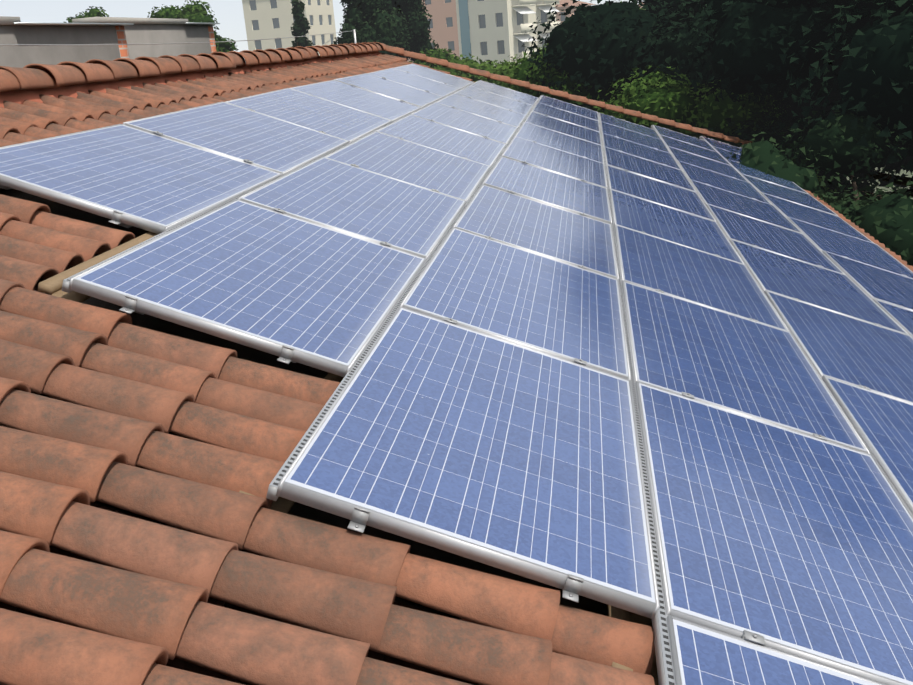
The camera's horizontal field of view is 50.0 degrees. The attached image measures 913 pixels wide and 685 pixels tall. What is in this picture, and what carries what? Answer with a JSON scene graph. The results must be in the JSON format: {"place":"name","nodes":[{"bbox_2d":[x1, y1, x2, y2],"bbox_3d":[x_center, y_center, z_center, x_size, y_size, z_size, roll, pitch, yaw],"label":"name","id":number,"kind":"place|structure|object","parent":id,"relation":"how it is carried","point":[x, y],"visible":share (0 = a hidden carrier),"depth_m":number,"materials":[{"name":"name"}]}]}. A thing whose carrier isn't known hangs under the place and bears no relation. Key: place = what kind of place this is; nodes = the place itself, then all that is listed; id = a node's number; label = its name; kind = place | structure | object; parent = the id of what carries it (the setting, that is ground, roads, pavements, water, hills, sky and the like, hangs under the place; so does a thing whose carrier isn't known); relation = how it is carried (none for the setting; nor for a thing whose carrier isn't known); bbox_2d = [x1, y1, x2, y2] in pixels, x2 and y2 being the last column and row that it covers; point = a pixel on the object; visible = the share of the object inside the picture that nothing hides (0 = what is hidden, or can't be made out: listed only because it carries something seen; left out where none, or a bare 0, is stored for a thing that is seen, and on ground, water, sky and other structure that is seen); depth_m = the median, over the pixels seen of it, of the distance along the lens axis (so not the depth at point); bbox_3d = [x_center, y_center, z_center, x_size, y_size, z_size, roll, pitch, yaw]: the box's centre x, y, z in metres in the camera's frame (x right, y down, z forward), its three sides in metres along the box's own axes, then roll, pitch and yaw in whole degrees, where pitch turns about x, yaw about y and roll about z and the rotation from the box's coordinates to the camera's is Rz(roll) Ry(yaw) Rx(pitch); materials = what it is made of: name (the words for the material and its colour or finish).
{"place":"outdoors","nodes":[
{"label":"outdoors","id":0,"kind":"place"},
{"bbox_2d":[0,0,638,51],"label":"sky","id":1,"kind":"structure","parent":0,"point":[229,13],"materials":[{"name":"white"}]},
{"bbox_2d":[0,81,658,684],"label":"roof deck","id":2,"kind":"structure","parent":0,"point":[52,285],"depth_m":3.38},
{"bbox_2d":[555,0,596,22],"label":"building","id":3,"kind":"structure","parent":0,"point":[561,18],"depth_m":157.49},
{"bbox_2d":[245,61,912,198],"bbox_3d":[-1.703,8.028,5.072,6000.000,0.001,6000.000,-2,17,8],"label":"ground","id":4,"kind":"structure","parent":0,"point":[902,171],"depth_m":53.36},
{"bbox_2d":[64,6,108,22],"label":"tree","id":5,"kind":"object","parent":4,"relation":"on","point":[94,12],"visible":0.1,"depth_m":55.27,"materials":[{"name":"green plant"}]},
{"bbox_2d":[147,0,238,52],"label":"tree","id":6,"kind":"object","parent":4,"relation":"on","point":[195,12],"visible":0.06,"depth_m":52.42,"materials":[{"name":"green plant"}]},
{"bbox_2d":[242,0,335,55],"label":"block","id":7,"kind":"structure","parent":4,"relation":"on","point":[269,20],"depth_m":151.62,"materials":[{"name":"beige paint"}]},
{"bbox_2d":[290,0,314,54],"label":"cypress tree","id":8,"kind":"object","parent":4,"relation":"on","point":[301,27],"visible":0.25,"depth_m":65.44,"materials":[{"name":"green plant"}]},
{"bbox_2d":[331,0,399,55],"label":"conifer tree","id":9,"kind":"object","parent":4,"relation":"on","point":[359,15],"visible":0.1,"depth_m":48.30,"materials":[{"name":"green plant"}]},
{"bbox_2d":[368,0,438,60],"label":"conifer tree","id":10,"kind":"object","parent":4,"relation":"on","point":[412,24],"visible":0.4,"depth_m":54.49,"materials":[{"name":"green plant"}]},
{"bbox_2d":[407,0,459,62],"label":"red block","id":11,"kind":"structure","parent":4,"relation":"on","point":[443,27],"depth_m":138.85,"materials":[{"name":"paint"}]},
{"bbox_2d":[409,48,459,68],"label":"bush","id":12,"kind":"object","parent":4,"relation":"on","point":[439,53],"visible":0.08,"depth_m":53.47,"materials":[{"name":"green plant"}]},
{"bbox_2d":[429,53,527,81],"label":"bush","id":13,"kind":"object","parent":4,"relation":"on","point":[488,65],"visible":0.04,"depth_m":44.38,"materials":[{"name":"green plant"}]},
{"bbox_2d":[456,0,559,65],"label":"cream block","id":14,"kind":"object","parent":4,"relation":"on","point":[492,30],"visible":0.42,"depth_m":112.68,"materials":[{"name":"beige paint"}]},
{"bbox_2d":[485,43,547,89],"bbox_3d":[4.167,-7.033,37.403,7.566,8.753,7.639,-2,17,8],"label":"bush","id":15,"kind":"object","parent":4,"relation":"on","point":[504,72],"visible":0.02,"depth_m":36.95,"materials":[{"name":"green plant"}]},
{"bbox_2d":[494,50,622,112],"bbox_3d":[4.546,-4.662,28.854,8.248,9.198,8.111,-2,17,8],"label":"bush","id":16,"kind":"object","parent":4,"relation":"on","point":[520,72],"visible":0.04,"depth_m":26.36,"materials":[{"name":"green plant"}]},
{"bbox_2d":[587,65,792,138],"bbox_3d":[5.351,-2.796,24.456,7.698,8.085,7.664,-2,17,8],"label":"bush","id":17,"kind":"object","parent":4,"relation":"on","point":[658,94],"visible":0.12,"depth_m":21.43,"materials":[{"name":"green plant"}]},
{"bbox_2d":[521,0,912,190],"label":"cedar tree","id":18,"kind":"object","parent":4,"relation":"on","point":[605,45],"visible":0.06,"depth_m":24.52,"materials":[{"name":"green plant"}]},
{"bbox_2d":[676,0,912,200],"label":"cedar tree","id":19,"kind":"object","parent":4,"relation":"on","point":[856,55],"visible":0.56,"depth_m":18.82,"materials":[{"name":"green plant"}]},
{"bbox_2d":[718,110,912,265],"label":"bush","id":20,"kind":"object","parent":4,"relation":"on","point":[827,145],"visible":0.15,"depth_m":15.12,"materials":[{"name":"green plant"}]},
{"bbox_2d":[816,170,849,201],"bbox_3d":[5.531,-0.492,20.055,6.697,6.291,6.330,-2,17,8],"label":"green tree","id":21,"kind":"object","parent":4,"relation":"on","point":[824,198],"depth_m":18.12,"materials":[{"name":"green plant"}]},
{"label":"house walls","id":22,"kind":"object","parent":4,"relation":"on","visible":0},
{"bbox_2d":[0,16,219,67],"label":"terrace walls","id":23,"kind":"structure","parent":22,"relation":"on","point":[105,30],"depth_m":13.63,"materials":[{"name":"paint"}]},
{"bbox_2d":[0,29,356,45],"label":"ridge lifeline","id":24,"kind":"object","parent":22,"relation":"attached to","point":[354,33],"visible":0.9,"depth_m":9.08,"materials":[{"name":"silver metal"}]},
{"bbox_2d":[0,42,752,144],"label":"roof ridge caps","id":25,"kind":"object","parent":22,"relation":"on","point":[31,82],"visible":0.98,"depth_m":8.30,"materials":[{"name":"orange ceramic"}]},
{"bbox_2d":[0,53,912,684],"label":"roof tiles","id":26,"kind":"object","parent":22,"relation":"on","point":[120,433],"visible":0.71,"depth_m":2.36,"materials":[{"name":"ceramic"}]},
{"bbox_2d":[0,67,912,684],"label":"mounting rails","id":27,"kind":"object","parent":26,"relation":"attached to","point":[572,589],"visible":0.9,"depth_m":3.25,"materials":[{"name":"metal"}]},
{"bbox_2d":[0,64,912,684],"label":"solar panels","id":28,"kind":"object","parent":27,"relation":"attached to","point":[496,426],"visible":0.92,"depth_m":4.12,"materials":[{"name":"laminate"}]}
]}

